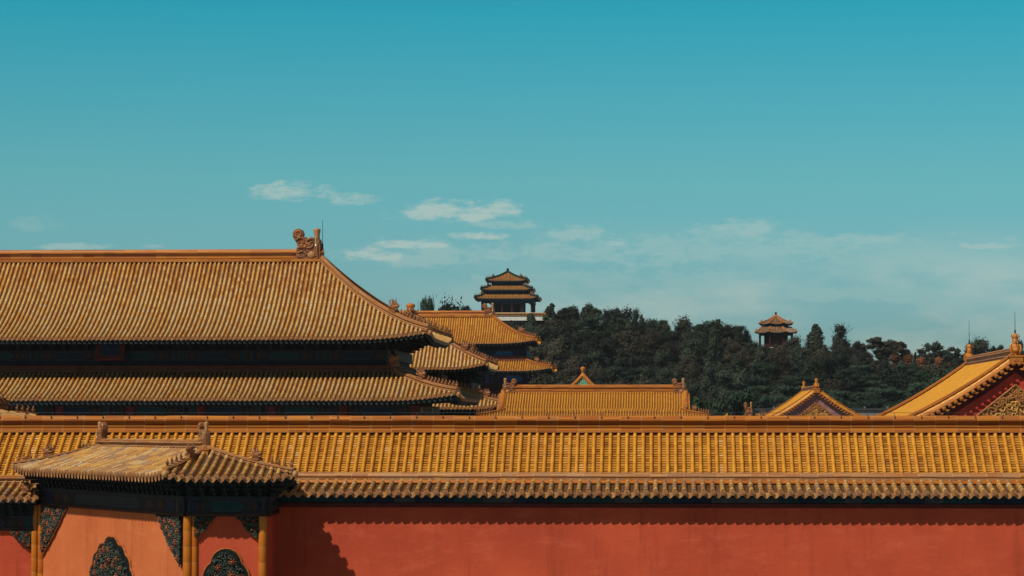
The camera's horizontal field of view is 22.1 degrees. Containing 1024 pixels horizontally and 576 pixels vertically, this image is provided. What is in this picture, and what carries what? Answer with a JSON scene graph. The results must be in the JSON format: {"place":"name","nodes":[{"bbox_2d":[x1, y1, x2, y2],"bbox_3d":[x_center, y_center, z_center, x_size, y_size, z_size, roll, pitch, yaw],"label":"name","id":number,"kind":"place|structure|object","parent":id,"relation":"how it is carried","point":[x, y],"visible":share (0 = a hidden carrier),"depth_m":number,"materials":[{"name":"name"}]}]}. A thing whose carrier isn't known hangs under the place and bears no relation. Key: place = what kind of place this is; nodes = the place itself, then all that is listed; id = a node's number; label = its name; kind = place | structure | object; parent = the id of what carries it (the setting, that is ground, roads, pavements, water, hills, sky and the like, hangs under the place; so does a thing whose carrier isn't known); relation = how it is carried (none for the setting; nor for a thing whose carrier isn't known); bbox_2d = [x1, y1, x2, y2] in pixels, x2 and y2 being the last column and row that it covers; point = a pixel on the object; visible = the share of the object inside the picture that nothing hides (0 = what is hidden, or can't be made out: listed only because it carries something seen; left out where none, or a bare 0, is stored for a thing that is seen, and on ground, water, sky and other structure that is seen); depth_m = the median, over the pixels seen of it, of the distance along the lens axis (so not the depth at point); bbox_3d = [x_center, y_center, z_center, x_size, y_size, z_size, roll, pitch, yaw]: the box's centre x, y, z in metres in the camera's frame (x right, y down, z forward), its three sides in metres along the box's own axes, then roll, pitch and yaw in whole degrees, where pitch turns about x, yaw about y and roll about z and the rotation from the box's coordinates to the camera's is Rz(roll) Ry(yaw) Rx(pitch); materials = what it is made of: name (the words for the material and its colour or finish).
{"place":"outdoors","nodes":[
{"label":"outdoors","id":0,"kind":"place"},
{"bbox_2d":[0,393,36,415],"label":"gate hall","id":1,"kind":"structure","parent":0,"point":[4,411],"depth_m":87.13,"materials":[{"name":"tile"}]},
{"bbox_2d":[0,220,483,415],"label":"great hall","id":2,"kind":"structure","parent":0,"point":[306,327],"depth_m":193.45,"materials":[{"name":"tile"}]},
{"bbox_2d":[399,303,557,395],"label":"gate tower","id":3,"kind":"structure","parent":0,"point":[486,331],"depth_m":402.75,"materials":[{"name":"orange tile"}]},
{"bbox_2d":[0,0,1023,363],"label":"sky","id":4,"kind":"structure","parent":0,"point":[858,164],"materials":[{"name":"blue"}]},
{"bbox_2d":[571,367,594,384],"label":"pavilion","id":5,"kind":"structure","parent":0,"point":[582,379],"depth_m":261.29,"materials":[{"name":"orange tile"}]},
{"bbox_2d":[474,378,710,415],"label":"side hall","id":6,"kind":"structure","parent":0,"point":[514,399],"depth_m":199.57,"materials":[{"name":"orange tile"}]},
{"bbox_2d":[507,322,890,404],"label":"hill","id":7,"kind":"structure","parent":0,"point":[854,359],"depth_m":762.66,"materials":[{"name":"green plant"}]},
{"bbox_2d":[436,292,464,310],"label":"tree","id":8,"kind":"object","parent":7,"relation":"on","point":[452,308],"visible":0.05,"depth_m":702.37,"materials":[{"name":"green plant"}]},
{"bbox_2d":[473,268,541,322],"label":"hilltop pavilion","id":9,"kind":"structure","parent":7,"relation":"on","point":[507,291],"depth_m":797.65,"materials":[{"name":"orange tile"}]},
{"bbox_2d":[495,313,550,322],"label":"hill terrace","id":10,"kind":"structure","parent":7,"relation":"on","point":[514,317],"depth_m":785.60,"materials":[{"name":"white stone"}]},
{"bbox_2d":[523,313,536,330],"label":"tree","id":11,"kind":"object","parent":7,"relation":"on","point":[531,318],"visible":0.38,"depth_m":759.47,"materials":[{"name":"green plant"}]},
{"bbox_2d":[529,347,547,374],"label":"tree","id":12,"kind":"object","parent":7,"relation":"on","point":[535,351],"visible":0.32,"depth_m":730.85,"materials":[{"name":"green plant"}]},
{"bbox_2d":[524,321,560,358],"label":"tree","id":13,"kind":"object","parent":7,"relation":"on","point":[541,331],"visible":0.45,"depth_m":745.63,"materials":[{"name":"green plant"}]},
{"bbox_2d":[537,318,568,345],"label":"tree","id":14,"kind":"object","parent":7,"relation":"on","point":[555,321],"visible":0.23,"depth_m":757.35,"materials":[{"name":"green plant"}]},
{"bbox_2d":[541,369,568,384],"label":"tree","id":15,"kind":"object","parent":7,"relation":"on","point":[555,376],"visible":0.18,"depth_m":705.66,"materials":[{"name":"green plant"}]},
{"bbox_2d":[541,334,579,374],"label":"tree","id":16,"kind":"object","parent":7,"relation":"on","point":[555,351],"visible":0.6,"depth_m":730.89,"materials":[{"name":"green plant"}]},
{"bbox_2d":[557,325,571,365],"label":"tree","id":17,"kind":"object","parent":7,"relation":"on","point":[564,332],"visible":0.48,"depth_m":745.87,"materials":[{"name":"green plant"}]},
{"bbox_2d":[558,320,578,344],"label":"tree","id":18,"kind":"object","parent":7,"relation":"on","point":[568,326],"visible":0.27,"depth_m":758.50,"materials":[{"name":"green plant"}]},
{"bbox_2d":[565,311,580,322],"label":"tree","id":19,"kind":"object","parent":7,"relation":"on","point":[572,315],"visible":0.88,"depth_m":784.30,"materials":[{"name":"green plant"}]},
{"bbox_2d":[565,342,583,375],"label":"conifer tree","id":20,"kind":"object","parent":7,"relation":"on","point":[572,351],"visible":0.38,"depth_m":732.47,"materials":[{"name":"green plant"}]},
{"bbox_2d":[558,352,596,381],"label":"tree","id":21,"kind":"object","parent":7,"relation":"on","point":[573,367],"visible":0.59,"depth_m":717.74,"materials":[{"name":"green plant"}]},
{"bbox_2d":[570,316,605,337],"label":"pine tree","id":22,"kind":"object","parent":7,"relation":"on","point":[592,323],"visible":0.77,"depth_m":756.92,"materials":[{"name":"green plant"}]},
{"bbox_2d":[580,348,611,380],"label":"tree","id":23,"kind":"object","parent":7,"relation":"on","point":[595,358],"visible":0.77,"depth_m":732.02,"materials":[{"name":"green plant"}]},
{"bbox_2d":[586,366,615,384],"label":"tree","id":24,"kind":"object","parent":7,"relation":"on","point":[597,369],"visible":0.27,"depth_m":718.72,"materials":[{"name":"green plant"}]},
{"bbox_2d":[594,368,609,384],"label":"tree","id":25,"kind":"object","parent":7,"relation":"on","point":[601,376],"visible":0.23,"depth_m":705.77,"materials":[{"name":"green plant"}]},
{"bbox_2d":[591,334,621,365],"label":"tree","id":26,"kind":"object","parent":7,"relation":"on","point":[606,345],"visible":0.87,"depth_m":743.95,"materials":[{"name":"green plant"}]},
{"bbox_2d":[601,304,636,325],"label":"tree","id":27,"kind":"object","parent":7,"relation":"on","point":[617,310],"visible":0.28,"depth_m":805.85,"materials":[{"name":"green plant"}]},
{"bbox_2d":[610,347,628,382],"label":"tree","id":28,"kind":"object","parent":7,"relation":"on","point":[619,360],"visible":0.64,"depth_m":731.22,"materials":[{"name":"green plant"}]},
{"bbox_2d":[609,328,639,358],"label":"tree","id":29,"kind":"object","parent":7,"relation":"on","point":[631,345],"visible":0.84,"depth_m":744.40,"materials":[{"name":"green plant"}]},
{"bbox_2d":[606,366,643,384],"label":"pine tree","id":30,"kind":"object","parent":7,"relation":"on","point":[623,374],"visible":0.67,"depth_m":717.69,"materials":[{"name":"green plant"}]},
{"bbox_2d":[624,321,637,352],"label":"conifer tree","id":31,"kind":"object","parent":7,"relation":"on","point":[629,328],"visible":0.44,"depth_m":757.88,"materials":[{"name":"green plant"}]},
{"bbox_2d":[626,353,654,374],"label":"tree","id":32,"kind":"object","parent":7,"relation":"on","point":[641,361],"visible":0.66,"depth_m":730.42,"materials":[{"name":"green plant"}]},
{"bbox_2d":[639,364,659,384],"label":"tree","id":33,"kind":"object","parent":7,"relation":"on","point":[648,372],"visible":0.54,"depth_m":717.66,"materials":[{"name":"green plant"}]},
{"bbox_2d":[635,330,664,358],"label":"tree","id":34,"kind":"object","parent":7,"relation":"on","point":[647,343],"visible":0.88,"depth_m":742.70,"materials":[{"name":"green plant"}]},
{"bbox_2d":[648,348,674,372],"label":"tree","id":35,"kind":"object","parent":7,"relation":"on","point":[660,359],"visible":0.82,"depth_m":730.18,"materials":[{"name":"green plant"}]},
{"bbox_2d":[651,339,682,364],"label":"tree","id":36,"kind":"object","parent":7,"relation":"on","point":[673,349],"visible":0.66,"depth_m":743.60,"materials":[{"name":"green plant"}]},
{"bbox_2d":[655,366,681,382],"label":"tree","id":37,"kind":"object","parent":7,"relation":"on","point":[665,373],"visible":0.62,"depth_m":717.52,"materials":[{"name":"green plant"}]},
{"bbox_2d":[656,329,684,347],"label":"tree","id":38,"kind":"object","parent":7,"relation":"on","point":[672,336],"visible":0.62,"depth_m":756.61,"materials":[{"name":"green plant"}]},
{"bbox_2d":[652,377,693,396],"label":"tree","id":39,"kind":"object","parent":7,"relation":"on","point":[665,381],"visible":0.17,"depth_m":703.04,"materials":[{"name":"green plant"}]},
{"bbox_2d":[672,314,692,333],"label":"tree","id":40,"kind":"object","parent":7,"relation":"on","point":[681,320],"visible":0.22,"depth_m":809.57,"materials":[{"name":"green plant"}]},
{"bbox_2d":[672,355,702,379],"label":"tree","id":41,"kind":"object","parent":7,"relation":"on","point":[688,363],"visible":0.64,"depth_m":730.44,"materials":[{"name":"green plant"}]},
{"bbox_2d":[680,379,702,405],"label":"tree","id":42,"kind":"object","parent":7,"relation":"on","point":[693,390],"visible":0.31,"depth_m":703.30,"materials":[{"name":"green plant"}]},
{"bbox_2d":[677,334,707,365],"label":"tree","id":43,"kind":"object","parent":7,"relation":"on","point":[691,347],"visible":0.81,"depth_m":743.23,"materials":[{"name":"green plant"}]},
{"bbox_2d":[680,328,708,355],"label":"tree","id":44,"kind":"object","parent":7,"relation":"on","point":[703,335],"visible":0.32,"depth_m":756.89,"materials":[{"name":"green plant"}]},
{"bbox_2d":[684,367,705,390],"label":"tree","id":45,"kind":"object","parent":7,"relation":"on","point":[690,374],"visible":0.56,"depth_m":717.50,"materials":[{"name":"green plant"}]},
{"bbox_2d":[699,362,717,400],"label":"tree","id":46,"kind":"object","parent":7,"relation":"on","point":[708,385],"visible":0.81,"depth_m":703.73,"materials":[{"name":"green plant"}]},
{"bbox_2d":[703,336,722,377],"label":"tree","id":47,"kind":"object","parent":7,"relation":"on","point":[712,358],"visible":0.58,"depth_m":730.34,"materials":[{"name":"green plant"}]},
{"bbox_2d":[702,331,724,366],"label":"tree","id":48,"kind":"object","parent":7,"relation":"on","point":[718,339],"visible":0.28,"depth_m":743.30,"materials":[{"name":"green plant"}]},
{"bbox_2d":[701,318,735,338],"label":"tree","id":49,"kind":"object","parent":7,"relation":"on","point":[712,323],"visible":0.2,"depth_m":811.47,"materials":[{"name":"green plant"}]},
{"bbox_2d":[711,360,733,387],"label":"tree","id":50,"kind":"object","parent":7,"relation":"on","point":[724,367],"visible":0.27,"depth_m":715.98,"materials":[{"name":"green plant"}]},
{"bbox_2d":[714,367,751,399],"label":"tree","id":51,"kind":"object","parent":7,"relation":"on","point":[733,381],"visible":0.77,"depth_m":702.65,"materials":[{"name":"green plant"}]},
{"bbox_2d":[722,341,751,363],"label":"tree","id":52,"kind":"object","parent":7,"relation":"on","point":[732,349],"visible":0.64,"depth_m":754.96,"materials":[{"name":"green plant"}]},
{"bbox_2d":[728,350,752,373],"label":"tree","id":53,"kind":"object","parent":7,"relation":"on","point":[741,357],"visible":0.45,"depth_m":741.68,"materials":[{"name":"green plant"}]},
{"bbox_2d":[751,346,772,393],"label":"tree","id":54,"kind":"object","parent":7,"relation":"on","point":[760,353],"visible":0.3,"depth_m":729.47,"materials":[{"name":"green plant"}]},
{"bbox_2d":[747,363,779,393],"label":"pine tree","id":55,"kind":"object","parent":7,"relation":"on","point":[758,378],"visible":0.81,"depth_m":715.55,"materials":[{"name":"green plant"}]},
{"bbox_2d":[756,394,784,407],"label":"pine tree","id":56,"kind":"object","parent":7,"relation":"on","point":[771,400],"visible":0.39,"depth_m":675.79,"materials":[{"name":"green plant"}]},
{"bbox_2d":[754,312,797,347],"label":"hill pavilion","id":57,"kind":"structure","parent":7,"relation":"on","point":[775,329],"depth_m":799.42,"materials":[{"name":"orange tile"}]},
{"bbox_2d":[767,349,791,380],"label":"tree","id":58,"kind":"object","parent":7,"relation":"on","point":[780,360],"visible":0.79,"depth_m":740.79,"materials":[{"name":"green plant"}]},
{"bbox_2d":[770,344,790,361],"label":"tree","id":59,"kind":"object","parent":7,"relation":"on","point":[783,349],"visible":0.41,"depth_m":754.73,"materials":[{"name":"green plant"}]},
{"bbox_2d":[774,374,803,387],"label":"pine tree","id":60,"kind":"object","parent":7,"relation":"on","point":[782,381],"visible":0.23,"depth_m":715.21,"materials":[{"name":"green plant"}]},
{"bbox_2d":[775,385,807,397],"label":"pine tree","id":61,"kind":"object","parent":7,"relation":"on","point":[787,389],"visible":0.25,"depth_m":688.89,"materials":[{"name":"green plant"}]},
{"bbox_2d":[781,333,803,349],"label":"tree","id":62,"kind":"object","parent":7,"relation":"on","point":[789,343],"visible":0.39,"depth_m":793.77,"materials":[{"name":"green plant"}]},
{"bbox_2d":[786,342,814,374],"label":"tree","id":63,"kind":"object","parent":7,"relation":"on","point":[799,351],"visible":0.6,"depth_m":740.48,"materials":[{"name":"green plant"}]},
{"bbox_2d":[785,375,822,394],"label":"pine tree","id":64,"kind":"object","parent":7,"relation":"on","point":[797,381],"visible":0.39,"depth_m":700.25,"materials":[{"name":"green plant"}]},
{"bbox_2d":[796,354,822,379],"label":"tree","id":65,"kind":"object","parent":7,"relation":"on","point":[807,367],"visible":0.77,"depth_m":728.43,"materials":[{"name":"green plant"}]},
{"bbox_2d":[803,324,830,351],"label":"cypress tree","id":66,"kind":"object","parent":7,"relation":"on","point":[816,331],"visible":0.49,"depth_m":801.47,"materials":[{"name":"green plant"}]},
{"bbox_2d":[808,349,833,376],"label":"tree","id":67,"kind":"object","parent":7,"relation":"on","point":[818,352],"visible":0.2,"depth_m":741.04,"materials":[{"name":"green plant"}]},
{"bbox_2d":[819,377,846,395],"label":"tree","id":68,"kind":"object","parent":7,"relation":"on","point":[830,383],"visible":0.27,"depth_m":713.68,"materials":[{"name":"green plant"}]},
{"bbox_2d":[818,349,853,387],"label":"tree","id":69,"kind":"object","parent":7,"relation":"on","point":[837,359],"visible":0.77,"depth_m":727.56,"materials":[{"name":"green plant"}]},
{"bbox_2d":[830,322,857,355],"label":"bare topped tree","id":70,"kind":"object","parent":7,"relation":"on","point":[839,335],"visible":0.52,"depth_m":800.91,"materials":[{"name":"green plant"}]},
{"bbox_2d":[833,368,869,391],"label":"pine tree","id":71,"kind":"object","parent":7,"relation":"on","point":[853,380],"visible":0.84,"depth_m":714.11,"materials":[{"name":"green plant"}]},
{"bbox_2d":[838,391,866,406],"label":"pine tree","id":72,"kind":"object","parent":7,"relation":"on","point":[845,395],"visible":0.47,"depth_m":700.60,"materials":[{"name":"green plant"}]},
{"bbox_2d":[848,365,878,381],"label":"pine tree","id":73,"kind":"object","parent":7,"relation":"on","point":[867,368],"visible":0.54,"depth_m":726.36,"materials":[{"name":"green plant"}]},
{"bbox_2d":[857,352,870,378],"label":"tree","id":74,"kind":"object","parent":7,"relation":"on","point":[862,357],"visible":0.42,"depth_m":740.53,"materials":[{"name":"green plant"}]},
{"bbox_2d":[849,395,882,407],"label":"pine tree","id":75,"kind":"object","parent":7,"relation":"on","point":[858,398],"visible":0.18,"depth_m":688.44,"materials":[{"name":"green plant"}]},
{"bbox_2d":[849,399,885,407],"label":"pine tree","id":76,"kind":"object","parent":7,"relation":"on","point":[874,403],"visible":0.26,"depth_m":672.81,"materials":[{"name":"green plant"}]},
{"bbox_2d":[858,380,889,394],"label":"pine tree","id":77,"kind":"object","parent":7,"relation":"on","point":[873,383],"visible":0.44,"depth_m":713.74,"materials":[{"name":"green plant"}]},
{"bbox_2d":[861,386,900,405],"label":"pine tree","id":78,"kind":"object","parent":7,"relation":"on","point":[878,391],"visible":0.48,"depth_m":700.09,"materials":[{"name":"green plant"}]},
{"bbox_2d":[860,337,906,361],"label":"spreading tree","id":79,"kind":"object","parent":7,"relation":"on","point":[883,346],"visible":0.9,"depth_m":762.85,"materials":[{"name":"green plant"}]},
{"bbox_2d":[876,357,893,386],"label":"conifer tree","id":80,"kind":"object","parent":7,"relation":"on","point":[884,367],"visible":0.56,"depth_m":727.13,"materials":[{"name":"green plant"}]},
{"bbox_2d":[885,368,910,401],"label":"tree","id":81,"kind":"object","parent":7,"relation":"on","point":[899,379],"visible":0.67,"depth_m":713.41,"materials":[{"name":"green plant"}]},
{"bbox_2d":[885,341,910,360],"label":"spreading tree","id":82,"kind":"object","parent":7,"relation":"on","point":[900,350],"visible":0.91,"depth_m":759.84,"materials":[{"name":"green plant"}]},
{"bbox_2d":[887,390,914,404],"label":"pine tree","id":83,"kind":"object","parent":7,"relation":"on","point":[901,393],"visible":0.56,"depth_m":699.20,"materials":[{"name":"green plant"}]},
{"bbox_2d":[891,364,924,390],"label":"pine tree","id":84,"kind":"object","parent":7,"relation":"on","point":[913,370],"visible":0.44,"depth_m":726.18,"materials":[{"name":"green plant"}]},
{"bbox_2d":[906,382,931,394],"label":"pine tree","id":85,"kind":"object","parent":7,"relation":"on","point":[913,387],"visible":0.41,"depth_m":700.92,"materials":[{"name":"green plant"}]},
{"bbox_2d":[907,368,941,393],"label":"tree","id":86,"kind":"object","parent":7,"relation":"on","point":[926,378],"visible":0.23,"depth_m":714.14,"materials":[{"name":"green plant"}]},
{"bbox_2d":[919,358,945,377],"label":"tree","id":87,"kind":"object","parent":7,"relation":"on","point":[932,368],"visible":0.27,"depth_m":726.29,"materials":[{"name":"green plant"}]},
{"bbox_2d":[915,341,960,367],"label":"open crowned tree","id":88,"kind":"object","parent":7,"relation":"on","point":[937,347],"visible":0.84,"depth_m":772.91,"materials":[{"name":"green plant"}]},
{"bbox_2d":[945,350,963,364],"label":"open crowned tree","id":89,"kind":"object","parent":7,"relation":"on","point":[958,354],"visible":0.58,"depth_m":772.63,"materials":[{"name":"green plant"}]},
{"bbox_2d":[961,335,990,362],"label":"tree","id":90,"kind":"object","parent":7,"relation":"on","point":[979,346],"visible":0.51,"depth_m":771.66,"materials":[{"name":"green plant"}]},
{"bbox_2d":[744,402,765,415],"bbox_3d":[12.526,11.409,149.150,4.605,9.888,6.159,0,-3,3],"label":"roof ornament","id":91,"kind":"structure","parent":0,"point":[748,411],"depth_m":149.16,"materials":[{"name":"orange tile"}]},
{"bbox_2d":[704,407,889,415],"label":"boundary wall","id":92,"kind":"structure","parent":0,"point":[864,411],"depth_m":416.62,"materials":[{"name":"grey brick"}]},
{"bbox_2d":[764,378,862,415],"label":"gable hall","id":93,"kind":"structure","parent":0,"point":[814,399],"depth_m":238.69,"materials":[{"name":"orange tile"}]},
{"bbox_2d":[875,330,1023,415],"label":"gable hall","id":94,"kind":"structure","parent":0,"point":[988,384],"depth_m":121.06,"materials":[{"name":"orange tile"}]},
{"label":"ground","id":95,"kind":"structure","parent":0,"visible":0},
{"bbox_2d":[0,475,41,575],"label":"side screen wall","id":96,"kind":"structure","parent":95,"relation":"on","point":[20,496],"depth_m":71.88,"materials":[{"name":"red paint"}]},
{"bbox_2d":[11,421,297,575],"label":"screen wall","id":97,"kind":"structure","parent":95,"relation":"on","point":[199,506],"depth_m":65.24,"materials":[{"name":"red paint"}]},
{"bbox_2d":[420,295,434,310],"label":"pine tree","id":98,"kind":"object","parent":95,"relation":"on","point":[426,304],"visible":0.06,"depth_m":641.79,"materials":[{"name":"green plant"}]},
{"bbox_2d":[403,303,499,415],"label":"square hall","id":99,"kind":"structure","parent":95,"relation":"on","point":[459,363],"depth_m":226.83,"materials":[{"name":"tile"}]},
{"bbox_2d":[0,413,1023,474],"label":"gallery hall","id":100,"kind":"structure","parent":95,"relation":"on","point":[840,443],"depth_m":77.27,"materials":[{"name":"orange tile"}]},
{"bbox_2d":[525,364,549,384],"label":"tree","id":101,"kind":"object","parent":95,"relation":"on","point":[535,381],"visible":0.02,"depth_m":379.77,"materials":[{"name":"green plant"}]},
{"bbox_2d":[539,369,568,384],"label":"tree","id":102,"kind":"object","parent":95,"relation":"on","point":[558,382],"visible":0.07,"depth_m":380.09,"materials":[{"name":"green plant"}]},
{"bbox_2d":[276,472,1023,575],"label":"palace wall","id":103,"kind":"structure","parent":95,"relation":"on","point":[614,524],"depth_m":65.42,"materials":[{"name":"red paint"}]},
{"bbox_2d":[690,393,715,414],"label":"tree","id":104,"kind":"object","parent":95,"relation":"on","point":[700,404],"visible":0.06,"depth_m":383.54,"materials":[{"name":"green plant"}]},
{"bbox_2d":[706,388,763,415],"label":"pine tree","id":105,"kind":"object","parent":95,"relation":"on","point":[738,399],"visible":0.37,"depth_m":376.60,"materials":[{"name":"green plant"}]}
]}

